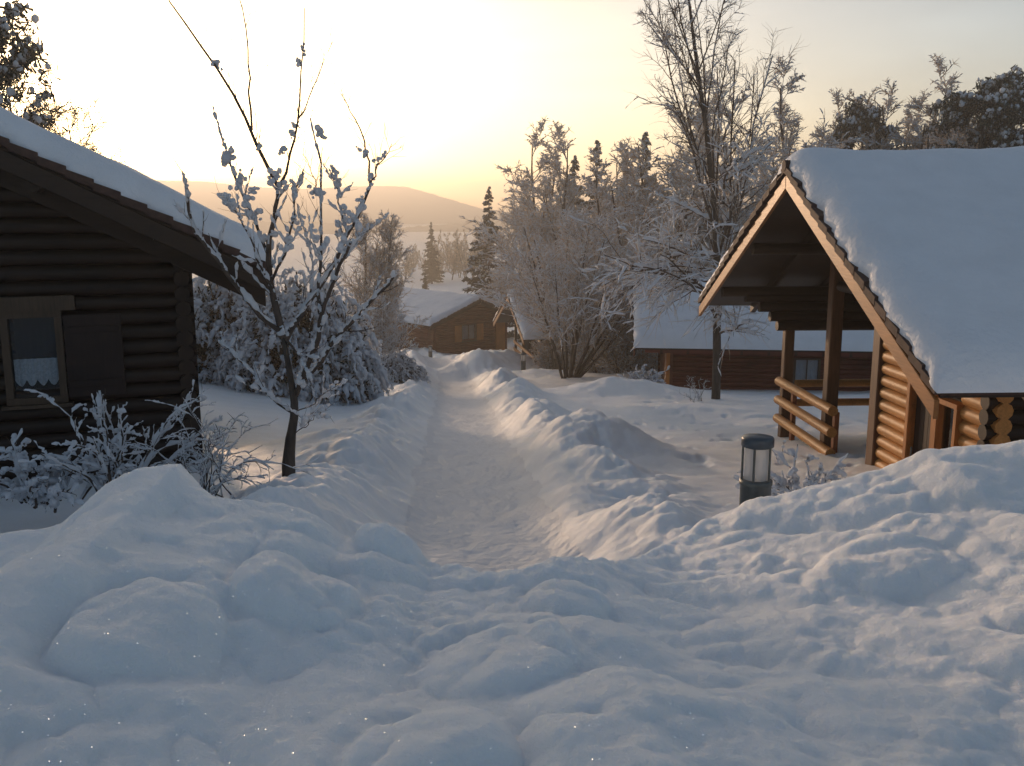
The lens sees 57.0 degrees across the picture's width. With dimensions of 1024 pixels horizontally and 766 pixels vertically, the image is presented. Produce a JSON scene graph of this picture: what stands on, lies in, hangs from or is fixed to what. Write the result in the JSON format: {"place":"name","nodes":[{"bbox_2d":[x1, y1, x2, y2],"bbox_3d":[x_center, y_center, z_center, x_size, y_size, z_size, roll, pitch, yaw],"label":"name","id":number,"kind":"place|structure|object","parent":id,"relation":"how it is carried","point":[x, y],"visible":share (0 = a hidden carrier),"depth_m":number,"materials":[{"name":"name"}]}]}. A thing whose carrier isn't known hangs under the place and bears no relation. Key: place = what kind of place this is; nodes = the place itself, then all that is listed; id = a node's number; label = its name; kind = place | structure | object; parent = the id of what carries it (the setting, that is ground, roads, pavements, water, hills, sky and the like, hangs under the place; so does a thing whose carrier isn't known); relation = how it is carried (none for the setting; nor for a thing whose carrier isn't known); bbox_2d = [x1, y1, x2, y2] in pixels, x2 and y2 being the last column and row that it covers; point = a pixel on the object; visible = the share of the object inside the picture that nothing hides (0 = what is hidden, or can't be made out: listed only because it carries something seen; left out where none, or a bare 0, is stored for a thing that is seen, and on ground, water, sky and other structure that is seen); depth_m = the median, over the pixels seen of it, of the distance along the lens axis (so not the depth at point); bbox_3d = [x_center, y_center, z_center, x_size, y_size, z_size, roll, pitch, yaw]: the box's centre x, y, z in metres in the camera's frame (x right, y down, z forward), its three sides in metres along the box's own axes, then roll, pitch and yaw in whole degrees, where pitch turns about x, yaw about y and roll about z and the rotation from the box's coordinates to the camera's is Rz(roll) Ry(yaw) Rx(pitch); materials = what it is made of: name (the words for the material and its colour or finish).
{"place":"outdoors","nodes":[
{"label":"outdoors","id":0,"kind":"place"},
{"bbox_2d":[156,180,540,223],"bbox_3d":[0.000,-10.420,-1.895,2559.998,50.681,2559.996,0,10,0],"label":"hills","id":1,"kind":"structure","parent":0,"point":[411,205],"depth_m":1028.93,"materials":[{"name":"grey snow"}]},
{"bbox_2d":[233,220,515,233],"bbox_3d":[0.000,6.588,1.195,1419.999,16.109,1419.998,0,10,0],"label":"foothills","id":2,"kind":"structure","parent":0,"point":[328,228],"depth_m":592.67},
{"bbox_2d":[0,223,881,560],"bbox_3d":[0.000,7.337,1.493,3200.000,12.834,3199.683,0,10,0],"label":"ground","id":3,"kind":"structure","parent":0,"point":[620,467],"depth_m":12.87,"materials":[{"name":"white snow"}]},
{"bbox_2d":[0,0,68,131],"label":"pine tree","id":4,"kind":"object","parent":3,"relation":"on","point":[21,58],"visible":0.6,"depth_m":23.77,"materials":[{"name":"green plant"}]},
{"bbox_2d":[0,30,89,137],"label":"larch tree","id":5,"kind":"object","parent":3,"relation":"on","point":[61,112],"visible":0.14,"depth_m":27.32,"materials":[{"name":"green plant"}]},
{"bbox_2d":[0,428,134,513],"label":"snowy shrub","id":6,"kind":"object","parent":3,"relation":"on","point":[43,487],"visible":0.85,"depth_m":7.33,"materials":[{"name":"white plant"}]},
{"bbox_2d":[47,92,130,163],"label":"larch tree","id":7,"kind":"object","parent":3,"relation":"on","point":[75,117],"visible":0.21,"depth_m":29.17,"materials":[{"name":"brown plant"}]},
{"bbox_2d":[18,379,226,491],"bbox_3d":[-3.097,0.471,7.484,1.545,0.899,1.113,-8,13,-38],"label":"snowy shrub","id":8,"kind":"object","parent":3,"relation":"on","point":[114,470],"visible":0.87,"depth_m":7.44,"materials":[{"name":"white plant"}]},
{"bbox_2d":[0,106,275,479],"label":"log cabin","id":9,"kind":"object","parent":3,"relation":"on","point":[103,258],"visible":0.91,"depth_m":10.41,"materials":[{"name":"wood"}]},
{"bbox_2d":[0,295,74,410],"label":"window","id":10,"kind":"structure","parent":9,"relation":"in","point":[39,362],"depth_m":10.44,"materials":[{"name":"brown wood"}]},
{"bbox_2d":[107,381,319,498],"bbox_3d":[-2.351,0.491,7.628,1.558,1.266,1.458,10,14,42],"label":"snowy shrub","id":11,"kind":"object","parent":3,"relation":"on","point":[204,464],"visible":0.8,"depth_m":7.50,"materials":[{"name":"white plant"}]},
{"bbox_2d":[192,276,292,389],"bbox_3d":[-7.382,-1.490,24.671,4.654,3.426,4.774,-5,11,-24],"label":"weeping shrub","id":12,"kind":"object","parent":3,"relation":"on","point":[214,316],"visible":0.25,"depth_m":23.50,"materials":[{"name":"white plant"}]},
{"bbox_2d":[168,0,404,476],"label":"young tree","id":13,"kind":"object","parent":3,"relation":"on","point":[345,247],"visible":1,"depth_m":8.01,"materials":[{"name":"brown plant"}]},
{"bbox_2d":[211,266,396,405],"bbox_3d":[-5.322,-1.155,23.578,4.774,3.496,4.654,0,10,0],"label":"weeping shrub","id":14,"kind":"object","parent":3,"relation":"on","point":[355,358],"visible":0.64,"depth_m":22.77,"materials":[{"name":"white plant"}]},
{"bbox_2d":[327,205,418,349],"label":"birch tree","id":15,"kind":"object","parent":3,"relation":"on","point":[375,263],"visible":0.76,"depth_m":37.66,"materials":[{"name":"grey plant"}]},
{"bbox_2d":[349,295,432,361],"bbox_3d":[-5.315,-1.663,36.401,3.994,3.481,2.925,-4,11,-20],"label":"frosted bush","id":16,"kind":"object","parent":3,"relation":"on","point":[388,326],"visible":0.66,"depth_m":36.13,"materials":[{"name":"grey plant"}]},
{"bbox_2d":[381,351,430,383],"bbox_3d":[-4.024,-0.532,33.417,2.327,1.189,2.387,7,12,32],"label":"weeping shrub","id":17,"kind":"object","parent":3,"relation":"on","point":[402,367],"visible":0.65,"depth_m":33.00,"materials":[{"name":"white plant"}]},
{"bbox_2d":[400,253,413,280],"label":"valley tree","id":18,"kind":"object","parent":3,"relation":"on","point":[406,267],"visible":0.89,"depth_m":171.83,"materials":[{"name":"grey plant"}]},
{"bbox_2d":[405,250,417,273],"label":"valley tree","id":19,"kind":"object","parent":3,"relation":"on","point":[413,264],"visible":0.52,"depth_m":187.43,"materials":[{"name":"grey plant"}]},
{"bbox_2d":[407,248,419,271],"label":"valley tree","id":20,"kind":"object","parent":3,"relation":"on","point":[413,259],"visible":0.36,"depth_m":199.79,"materials":[{"name":"grey plant"}]},
{"bbox_2d":[413,244,421,262],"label":"valley tree","id":21,"kind":"object","parent":3,"relation":"on","point":[415,248],"visible":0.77,"depth_m":232.68,"materials":[{"name":"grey plant"}]},
{"bbox_2d":[417,250,426,270],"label":"valley tree","id":22,"kind":"object","parent":3,"relation":"on","point":[421,263],"visible":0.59,"depth_m":194.91,"materials":[{"name":"grey plant"}]},
{"bbox_2d":[422,273,428,289],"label":"spruce tree","id":23,"kind":"object","parent":3,"relation":"on","point":[424,286],"visible":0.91,"depth_m":111.61,"materials":[{"name":"green plant"}]},
{"bbox_2d":[351,287,506,353],"bbox_3d":[-5.355,-4.458,66.103,8.120,4.163,10.206,-9,13,-39],"label":"log cabin","id":24,"kind":"object","parent":3,"relation":"on","point":[458,323],"visible":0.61,"depth_m":62.74,"materials":[{"name":"wood"}]},
{"bbox_2d":[461,324,477,342],"bbox_3d":[-2.891,-3.343,63.005,1.340,1.180,0.212,-9,13,-39],"label":"window","id":25,"kind":"structure","parent":24,"relation":"in","point":[468,330],"depth_m":63.07,"materials":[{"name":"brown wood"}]},
{"bbox_2d":[496,323,504,349],"bbox_3d":[-0.793,-3.273,64.746,0.800,2.100,0.060,-9,13,-39],"label":"door","id":26,"kind":"structure","parent":24,"relation":"in","point":[500,327],"depth_m":64.72,"materials":[{"name":"orange wood"}]},
{"bbox_2d":[428,345,431,357],"bbox_3d":[-4.722,-1.497,54.611,0.238,1.365,0.238,0,10,0],"label":"path light","id":27,"kind":"object","parent":3,"relation":"on","point":[429,350],"visible":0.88,"depth_m":54.48,"materials":[{"name":"metal"}]},
{"bbox_2d":[420,222,444,283],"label":"spruce tree","id":28,"kind":"object","parent":3,"relation":"on","point":[432,271],"visible":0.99,"depth_m":164.40,"materials":[{"name":"green plant"}]},
{"bbox_2d":[427,240,449,270],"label":"valley tree","id":29,"kind":"object","parent":3,"relation":"on","point":[440,252],"visible":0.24,"depth_m":176.60,"materials":[{"name":"grey plant"}]},
{"bbox_2d":[430,242,448,280],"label":"valley tree","id":30,"kind":"object","parent":3,"relation":"on","point":[440,259],"visible":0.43,"depth_m":172.65,"materials":[{"name":"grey plant"}]},
{"bbox_2d":[437,230,454,263],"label":"valley tree","id":31,"kind":"object","parent":3,"relation":"on","point":[446,245],"visible":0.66,"depth_m":219.02,"materials":[{"name":"grey plant"}]},
{"bbox_2d":[439,238,454,269],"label":"valley tree","id":32,"kind":"object","parent":3,"relation":"on","point":[449,252],"visible":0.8,"depth_m":202.21,"materials":[{"name":"grey plant"}]},
{"bbox_2d":[446,247,461,279],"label":"valley tree","id":33,"kind":"object","parent":3,"relation":"on","point":[454,264],"visible":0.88,"depth_m":175.38,"materials":[{"name":"grey plant"}]},
{"bbox_2d":[452,228,463,260],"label":"valley tree","id":34,"kind":"object","parent":3,"relation":"on","point":[454,234],"visible":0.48,"depth_m":215.29,"materials":[{"name":"grey plant"}]},
{"bbox_2d":[450,240,466,277],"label":"valley tree","id":35,"kind":"object","parent":3,"relation":"on","point":[460,247],"visible":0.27,"depth_m":181.97,"materials":[{"name":"grey plant"}]},
{"bbox_2d":[452,229,469,261],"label":"valley tree","id":36,"kind":"object","parent":3,"relation":"on","point":[465,236],"visible":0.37,"depth_m":221.75,"materials":[{"name":"grey plant"}]},
{"bbox_2d":[451,237,472,276],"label":"valley tree","id":37,"kind":"object","parent":3,"relation":"on","point":[456,245],"visible":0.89,"depth_m":173.78,"materials":[{"name":"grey plant"}]},
{"bbox_2d":[466,232,480,276],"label":"valley tree","id":38,"kind":"object","parent":3,"relation":"on","point":[473,253],"visible":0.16,"depth_m":173.20,"materials":[{"name":"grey plant"}]},
{"bbox_2d":[461,186,519,339],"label":"spruce tree","id":39,"kind":"object","parent":3,"relation":"on","point":[471,281],"visible":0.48,"depth_m":77.06,"materials":[{"name":"green plant"}]},
{"bbox_2d":[0,440,1023,765],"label":"snow bank","id":40,"kind":"structure","parent":3,"relation":"on","point":[172,614],"depth_m":2.41,"materials":[{"name":"white snow"}]},
{"bbox_2d":[484,175,558,352],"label":"frosted tree","id":41,"kind":"object","parent":3,"relation":"on","point":[538,191],"visible":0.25,"depth_m":60.81,"materials":[{"name":"grey plant"}]},
{"bbox_2d":[455,117,590,302],"bbox_3d":[2.088,-10.106,66.105,12.428,16.724,9.236,0,10,0],"label":"frosted tree","id":42,"kind":"object","parent":3,"relation":"on","point":[523,185],"visible":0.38,"depth_m":64.90,"materials":[{"name":"grey plant"}]},
{"bbox_2d":[521,353,525,369],"bbox_3d":[0.485,-0.616,40.542,0.238,1.365,0.238,0,10,0],"label":"path light","id":43,"kind":"object","parent":3,"relation":"on","point":[523,361],"visible":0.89,"depth_m":40.41,"materials":[{"name":"metal"}]},
{"bbox_2d":[490,126,576,238],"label":"frosted tree","id":44,"kind":"object","parent":3,"relation":"on","point":[548,147],"visible":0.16,"depth_m":72.79,"materials":[{"name":"grey plant"}]},
{"bbox_2d":[471,119,600,307],"bbox_3d":[2.669,-8.146,56.584,11.023,14.834,8.192,-3,11,-15],"label":"frosted tree","id":45,"kind":"object","parent":3,"relation":"on","point":[569,190],"visible":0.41,"depth_m":56.04,"materials":[{"name":"grey plant"}]},
{"bbox_2d":[528,338,565,369],"bbox_3d":[1.886,-1.420,44.550,2.139,2.399,2.562,6,12,29],"label":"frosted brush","id":46,"kind":"object","parent":3,"relation":"on","point":[544,360],"visible":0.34,"depth_m":44.20,"materials":[{"name":"brown plant"}]},
{"bbox_2d":[494,210,613,369],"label":"frosted tree","id":47,"kind":"object","parent":3,"relation":"on","point":[544,331],"visible":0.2,"depth_m":42.34,"materials":[{"name":"grey plant"}]},
{"bbox_2d":[518,155,589,341],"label":"spruce tree","id":48,"kind":"object","parent":3,"relation":"on","point":[575,166],"visible":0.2,"depth_m":70.22,"materials":[{"name":"green plant"}]},
{"bbox_2d":[493,289,625,369],"bbox_3d":[4.213,-2.614,48.247,9.197,4.501,7.520,-2,11,-12],"label":"log cabin","id":49,"kind":"object","parent":3,"relation":"on","point":[523,327],"visible":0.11,"depth_m":46.11,"materials":[{"name":"wood"}]},
{"bbox_2d":[521,163,625,288],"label":"frosted tree","id":50,"kind":"object","parent":3,"relation":"on","point":[560,190],"visible":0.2,"depth_m":56.16,"materials":[{"name":"grey plant"}]},
{"bbox_2d":[554,314,621,372],"bbox_3d":[3.433,-1.608,42.545,3.701,3.465,3.090,4,11,19],"label":"frosted brush","id":51,"kind":"object","parent":3,"relation":"on","point":[569,348],"visible":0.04,"depth_m":42.52,"materials":[{"name":"grey plant"}]},
{"bbox_2d":[571,140,606,255],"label":"spruce tree","id":52,"kind":"object","parent":3,"relation":"on","point":[598,161],"visible":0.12,"depth_m":68.16,"materials":[{"name":"green plant"}]},
{"bbox_2d":[468,197,712,378],"bbox_3d":[2.162,-3.396,35.897,9.388,7.409,9.944,-4,11,-23],"label":"many stemmed tree","id":53,"kind":"object","parent":3,"relation":"on","point":[574,286],"visible":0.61,"depth_m":34.78,"materials":[{"name":"grey plant"}]},
{"bbox_2d":[568,320,631,373],"bbox_3d":[3.710,-1.279,39.271,2.847,2.665,2.377,0,10,0],"label":"frosted brush","id":54,"kind":"object","parent":3,"relation":"on","point":[592,369],"visible":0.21,"depth_m":39.16,"materials":[{"name":"grey plant"}]},
{"bbox_2d":[544,146,659,323],"bbox_3d":[3.865,-5.561,44.146,6.024,10.907,8.105,0,10,1],"label":"frosted tree","id":55,"kind":"object","parent":3,"relation":"on","point":[599,208],"visible":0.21,"depth_m":43.04,"materials":[{"name":"grey plant"}]},
{"bbox_2d":[547,136,665,255],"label":"frosted tree","id":56,"kind":"object","parent":3,"relation":"on","point":[621,161],"visible":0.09,"depth_m":49.34,"materials":[{"name":"grey plant"}]},
{"bbox_2d":[581,307,657,373],"bbox_3d":[4.436,-1.496,37.165,3.559,3.332,2.971,0,10,0],"label":"frosted brush","id":57,"kind":"object","parent":3,"relation":"on","point":[612,359],"visible":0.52,"depth_m":36.81,"materials":[{"name":"grey plant"}]},
{"bbox_2d":[610,150,633,224],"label":"spruce tree","id":58,"kind":"object","parent":3,"relation":"on","point":[627,178],"visible":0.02,"depth_m":60.50,"materials":[{"name":"green plant"}]},
{"bbox_2d":[623,322,657,371],"bbox_3d":[5.828,-1.401,40.330,2.852,3.198,3.417,2,10,10],"label":"frosted brush","id":59,"kind":"object","parent":3,"relation":"on","point":[655,361],"visible":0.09,"depth_m":39.66,"materials":[{"name":"grey plant"}]},
{"bbox_2d":[556,140,727,354],"bbox_3d":[6.012,-5.443,42.511,6.930,11.118,7.356,-7,13,-36],"label":"frosted tree","id":60,"kind":"object","parent":3,"relation":"on","point":[598,191],"visible":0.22,"depth_m":41.21,"materials":[{"name":"grey plant"}]},
{"bbox_2d":[626,132,658,230],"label":"spruce tree","id":61,"kind":"object","parent":3,"relation":"on","point":[646,134],"visible":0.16,"depth_m":56.45,"materials":[{"name":"green plant"}]},
{"bbox_2d":[617,364,669,383],"bbox_3d":[3.908,-0.140,28.573,1.631,0.903,1.696,3,11,16],"label":"snowy shrub","id":62,"kind":"object","parent":3,"relation":"on","point":[635,375],"visible":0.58,"depth_m":28.55,"materials":[{"name":"white plant"}]},
{"bbox_2d":[587,79,762,271],"bbox_3d":[7.806,-7.004,45.167,8.874,14.237,9.419,-1,10,-6],"label":"frosted tree","id":63,"kind":"object","parent":3,"relation":"on","point":[635,153],"visible":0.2,"depth_m":43.94,"materials":[{"name":"grey plant"}]},
{"bbox_2d":[619,69,744,270],"bbox_3d":[9.142,-7.580,46.431,11.348,15.270,8.433,-10,14,-44],"label":"frosted tree","id":64,"kind":"object","parent":3,"relation":"on","point":[668,192],"visible":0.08,"depth_m":46.35,"materials":[{"name":"grey plant"}]},
{"bbox_2d":[560,0,808,398],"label":"tall tree","id":65,"kind":"object","parent":3,"relation":"on","point":[673,281],"visible":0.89,"depth_m":23.87,"materials":[{"name":"grey plant"}]},
{"bbox_2d":[679,376,711,401],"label":"twiggy plant","id":66,"kind":"object","parent":3,"relation":"on","point":[699,397],"visible":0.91,"depth_m":24.43,"materials":[{"name":"grey plant"}]},
{"bbox_2d":[642,91,829,274],"bbox_3d":[10.876,-6.796,44.617,8.874,14.237,9.419,-4,11,-21],"label":"frosted tree","id":67,"kind":"object","parent":3,"relation":"on","point":[784,157],"visible":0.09,"depth_m":44.52,"materials":[{"name":"grey plant"}]},
{"bbox_2d":[631,275,873,390],"bbox_3d":[10.733,-1.477,32.497,13.185,4.385,8.120,1,10,6],"label":"log cabin","id":68,"kind":"object","parent":3,"relation":"on","point":[753,363],"visible":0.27,"depth_m":29.69,"materials":[{"name":"wood"}]},
{"bbox_2d":[793,358,820,383],"bbox_3d":[9.293,-0.385,29.755,0.820,0.820,0.160,1,10,6],"label":"window","id":69,"kind":"structure","parent":68,"relation":"in","point":[804,368],"depth_m":29.79,"materials":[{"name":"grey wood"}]},
{"bbox_2d":[739,433,774,505],"bbox_3d":[1.795,1.050,7.000,0.238,1.365,0.238,0,10,0],"label":"path light","id":70,"kind":"object","parent":3,"relation":"on","point":[755,481],"visible":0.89,"depth_m":6.84,"materials":[{"name":"metal"}]},
{"bbox_2d":[738,115,801,219],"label":"frosted tree","id":71,"kind":"object","parent":3,"relation":"on","point":[775,134],"visible":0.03,"depth_m":53.52,"materials":[{"name":"grey plant"}]},
{"bbox_2d":[733,440,847,495],"bbox_3d":[2.435,0.827,7.899,1.280,0.592,0.946,-2,10,-10],"label":"snowy shrub","id":72,"kind":"object","parent":3,"relation":"on","point":[793,483],"visible":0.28,"depth_m":7.90,"materials":[{"name":"white plant"}]},
{"bbox_2d":[739,53,861,209],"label":"frosted tree","id":73,"kind":"object","parent":3,"relation":"on","point":[789,141],"visible":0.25,"depth_m":50.22,"materials":[{"name":"grey plant"}]},
{"bbox_2d":[815,110,847,146],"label":"frosted tree","id":74,"kind":"object","parent":3,"relation":"on","point":[834,125],"depth_m":54.87,"materials":[{"name":"grey plant"}]},
{"bbox_2d":[809,88,895,149],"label":"frosted tree","id":75,"kind":"object","parent":3,"relation":"on","point":[837,98],"visible":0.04,"depth_m":54.71,"materials":[{"name":"grey plant"}]},
{"bbox_2d":[698,146,1023,467],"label":"log cabin","id":76,"kind":"object","parent":3,"relation":"on","point":[913,260],"visible":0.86,"depth_m":10.30,"materials":[{"name":"orange wood"}]},
{"bbox_2d":[902,381,938,459],"bbox_3d":[4.610,0.865,10.567,0.180,2.320,0.660,-1,10,-3],"label":"door","id":77,"kind":"structure","parent":76,"relation":"in","point":[923,428],"depth_m":10.69,"materials":[{"name":"orange wood"}]},
{"bbox_2d":[931,397,966,448],"bbox_3d":[4.602,0.805,9.976,0.138,1.260,0.450,-1,10,-3],"label":"window","id":78,"kind":"structure","parent":76,"relation":"in","point":[946,433],"depth_m":9.98,"materials":[{"name":"orange wood"}]},
{"bbox_2d":[828,94,901,149],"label":"pine tree","id":79,"kind":"object","parent":3,"relation":"on","point":[868,118],"visible":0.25,"depth_m":53.60,"materials":[{"name":"green plant"}]},
{"bbox_2d":[826,86,924,149],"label":"frosted tree","id":80,"kind":"object","parent":3,"relation":"on","point":[871,141],"visible":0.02,"depth_m":53.35,"materials":[{"name":"grey plant"}]},
{"bbox_2d":[844,78,977,149],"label":"frosted tree","id":81,"kind":"object","parent":3,"relation":"on","point":[915,126],"visible":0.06,"depth_m":54.63,"materials":[{"name":"grey plant"}]},
{"bbox_2d":[901,114,930,148],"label":"frosted tree","id":82,"kind":"object","parent":3,"relation":"on","point":[906,131],"visible":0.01,"depth_m":61.37,"materials":[{"name":"grey plant"}]},
{"bbox_2d":[901,88,932,149],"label":"frosted tree","id":83,"kind":"object","parent":3,"relation":"on","point":[908,112],"visible":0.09,"depth_m":60.94,"materials":[{"name":"grey plant"}]},
{"bbox_2d":[923,117,955,147],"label":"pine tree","id":84,"kind":"object","parent":3,"relation":"on","point":[929,129],"visible":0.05,"depth_m":60.18,"materials":[{"name":"green plant"}]},
{"bbox_2d":[901,53,978,149],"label":"frosted tree","id":85,"kind":"object","parent":3,"relation":"on","point":[917,106],"visible":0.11,"depth_m":57.35,"materials":[{"name":"grey plant"}]},
{"bbox_2d":[926,115,979,148],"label":"frosted tree","id":86,"kind":"object","parent":3,"relation":"on","point":[937,140],"depth_m":58.66,"materials":[{"name":"grey plant"}]},
{"bbox_2d":[883,119,1023,149],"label":"frosted tree","id":87,"kind":"object","parent":3,"relation":"on","point":[902,140],"visible":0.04,"depth_m":53.42,"materials":[{"name":"grey plant"}]},
{"bbox_2d":[925,64,1023,148],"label":"pine tree","id":88,"kind":"object","parent":3,"relation":"on","point":[1000,98],"visible":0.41,"depth_m":47.76,"materials":[{"name":"green plant"}]},
{"bbox_2d":[968,72,1023,147],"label":"pine tree","id":89,"kind":"object","parent":3,"relation":"on","point":[1012,124],"visible":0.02,"depth_m":49.37,"materials":[{"name":"green plant"}]},
{"bbox_2d":[405,355,582,571],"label":"path","id":90,"kind":"structure","parent":0,"point":[478,504],"depth_m":10.88,"materials":[{"name":"white snow"}]},
{"bbox_2d":[0,0,1023,211],"label":"sky","id":91,"kind":"structure","parent":0,"point":[463,82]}
]}

